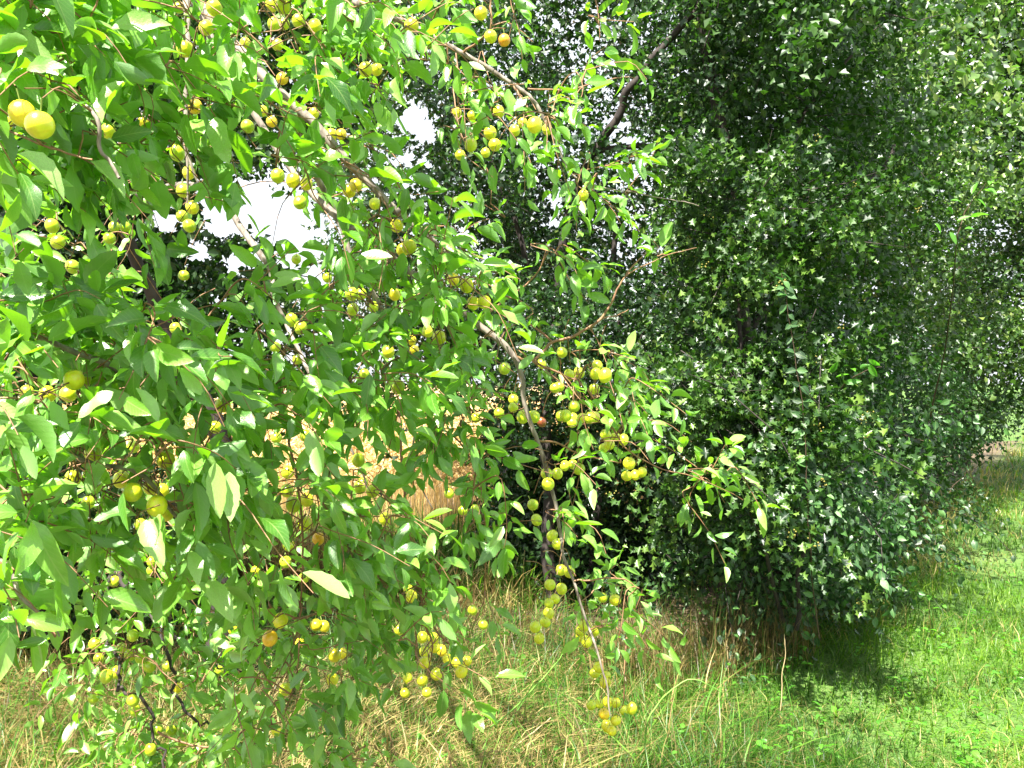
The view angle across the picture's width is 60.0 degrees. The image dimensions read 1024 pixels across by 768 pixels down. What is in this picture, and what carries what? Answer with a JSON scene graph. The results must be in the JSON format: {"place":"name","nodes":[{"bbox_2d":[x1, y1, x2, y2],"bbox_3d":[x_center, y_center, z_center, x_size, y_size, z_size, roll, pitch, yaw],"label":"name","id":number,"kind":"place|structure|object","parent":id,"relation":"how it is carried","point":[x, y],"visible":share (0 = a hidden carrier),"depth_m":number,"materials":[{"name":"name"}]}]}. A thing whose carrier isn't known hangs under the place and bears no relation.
{"place":"outdoors","nodes":[
{"label":"outdoors","id":0,"kind":"place"},
{"bbox_2d":[1,385,1023,767],"bbox_3d":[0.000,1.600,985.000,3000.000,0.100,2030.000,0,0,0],"label":"ground","id":1,"kind":"structure","parent":0,"point":[829,681],"depth_m":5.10,"materials":[{"name":"green plant"}]},
{"bbox_2d":[0,0,420,667],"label":"elder tree","id":2,"kind":"object","parent":1,"relation":"on","point":[198,282],"visible":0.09,"depth_m":4.92,"materials":[{"name":"green plant"}]},
{"bbox_2d":[18,384,609,417],"bbox_3d":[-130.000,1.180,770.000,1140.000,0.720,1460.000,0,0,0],"label":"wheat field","id":3,"kind":"structure","parent":1,"relation":"on","point":[409,389],"depth_m":53.88,"materials":[{"name":"plant"}]},
{"bbox_2d":[110,491,542,610],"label":"tall weeds","id":4,"kind":"object","parent":1,"relation":"on","point":[476,573],"visible":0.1,"depth_m":6.54,"materials":[{"name":"green plant"}]},
{"bbox_2d":[0,580,656,767],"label":"flattened straw","id":5,"kind":"object","parent":1,"relation":"on","point":[409,723],"visible":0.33,"depth_m":3.83,"materials":[{"name":"beige plant"}]},
{"bbox_2d":[62,397,686,537],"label":"wheat field","id":6,"kind":"structure","parent":1,"relation":"on","point":[457,469],"depth_m":10.19,"materials":[{"name":"beige plant"}]},
{"bbox_2d":[0,0,780,767],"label":"plum tree","id":7,"kind":"object","parent":1,"relation":"on","point":[110,58],"visible":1,"depth_m":1.63,"materials":[{"name":"green plant"}]},
{"bbox_2d":[0,512,967,767],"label":"verge grass","id":8,"kind":"structure","parent":1,"relation":"on","point":[33,752],"depth_m":4.07,"materials":[{"name":"green plant"}]},
{"bbox_2d":[501,717,550,758],"bbox_3d":[0.035,1.456,3.599,0.248,0.208,0.010,0,0,0],"label":"grass stalk","id":9,"kind":"object","parent":8,"relation":"on","point":[532,732],"depth_m":3.60,"materials":[{"name":"beige plant"}]},
{"bbox_2d":[571,114,954,669],"bbox_3d":[1.291,-0.149,4.901,1.955,3.105,2.477,0,0,0],"label":"hawthorn bush","id":10,"kind":"object","parent":8,"relation":"on","point":[779,228],"visible":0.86,"depth_m":4.67,"materials":[{"name":"green plant"}]},
{"bbox_2d":[829,359,881,395],"bbox_3d":[1.734,0.171,4.795,0.244,0.589,0.817,0,0,0],"label":"cherry shoot","id":11,"kind":"object","parent":10,"relation":"attached to","point":[871,369],"visible":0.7,"depth_m":4.46,"materials":[{"name":"green plant"}]},
{"bbox_2d":[2,546,1023,767],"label":"weeds","id":12,"kind":"object","parent":1,"relation":"on","point":[976,753],"visible":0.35,"depth_m":4.01,"materials":[{"name":"green plant"}]},
{"bbox_2d":[490,654,562,726],"bbox_3d":[0.070,1.267,3.699,0.322,0.332,0.011,0,0,-1],"label":"grass stalk","id":13,"kind":"object","parent":1,"relation":"on","point":[520,702],"depth_m":3.70,"materials":[{"name":"beige plant"}]},
{"bbox_2d":[282,0,905,613],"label":"hawthorn tree","id":14,"kind":"object","parent":1,"relation":"on","point":[524,224],"visible":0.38,"depth_m":6.58,"materials":[{"name":"green plant"}]},
{"bbox_2d":[452,609,817,733],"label":"leaf litter","id":15,"kind":"object","parent":1,"relation":"on","point":[616,645],"visible":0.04,"depth_m":5.47,"materials":[{"name":"brown plant"}]},
{"bbox_2d":[644,679,724,766],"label":"grass stalk","id":16,"kind":"object","parent":1,"relation":"on","point":[653,710],"depth_m":3.30,"materials":[{"name":"beige"}]},
{"bbox_2d":[556,569,851,705],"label":"dry stems","id":17,"kind":"object","parent":1,"relation":"on","point":[710,638],"visible":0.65,"depth_m":4.91,"materials":[{"name":"beige plant"}]},
{"bbox_2d":[780,635,785,717],"bbox_3d":[1.313,1.426,4.300,0.030,0.427,0.010,0,0,8],"label":"grass stalk","id":18,"kind":"object","parent":1,"relation":"on","point":[781,679],"depth_m":4.30,"materials":[{"name":"beige plant"}]},
{"bbox_2d":[560,0,1023,613],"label":"field maple","id":19,"kind":"object","parent":1,"relation":"on","point":[852,108],"visible":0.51,"depth_m":6.46,"materials":[{"name":"green plant"}]},
{"bbox_2d":[776,273,819,638],"bbox_3d":[1.464,0.393,4.378,0.144,1.860,0.513,0,0,38],"label":"blackthorn shoot","id":20,"kind":"object","parent":1,"relation":"on","point":[810,467],"visible":0.87,"depth_m":4.29,"materials":[{"name":"green plant"}]},
{"bbox_2d":[610,275,1016,685],"bbox_3d":[4.798,0.370,10.526,2.368,3.599,14.396,0,0,32],"label":"blackthorn bush","id":21,"kind":"object","parent":1,"relation":"on","point":[889,532],"visible":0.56,"depth_m":5.31,"materials":[{"name":"green plant"}]},
{"bbox_2d":[930,180,996,416],"bbox_3d":[2.662,-0.397,5.290,0.286,1.258,1.882,0,0,24],"label":"cherry shoot","id":22,"kind":"object","parent":21,"relation":"attached to","point":[952,235],"visible":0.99,"depth_m":4.52,"materials":[{"name":"green plant"}]},
{"bbox_2d":[658,0,1023,492],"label":"hazel tree","id":23,"kind":"object","parent":1,"relation":"on","point":[969,78],"visible":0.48,"depth_m":10.00,"materials":[{"name":"green plant"}]},
{"bbox_2d":[867,390,1023,529],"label":"bramble","id":24,"kind":"object","parent":1,"relation":"on","point":[918,439],"visible":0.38,"depth_m":10.04,"materials":[{"name":"green plant"}]},
{"bbox_2d":[2,0,1023,384],"label":"sky","id":25,"kind":"structure","parent":0,"point":[264,210],"materials":[{"name":"white"}]}
]}

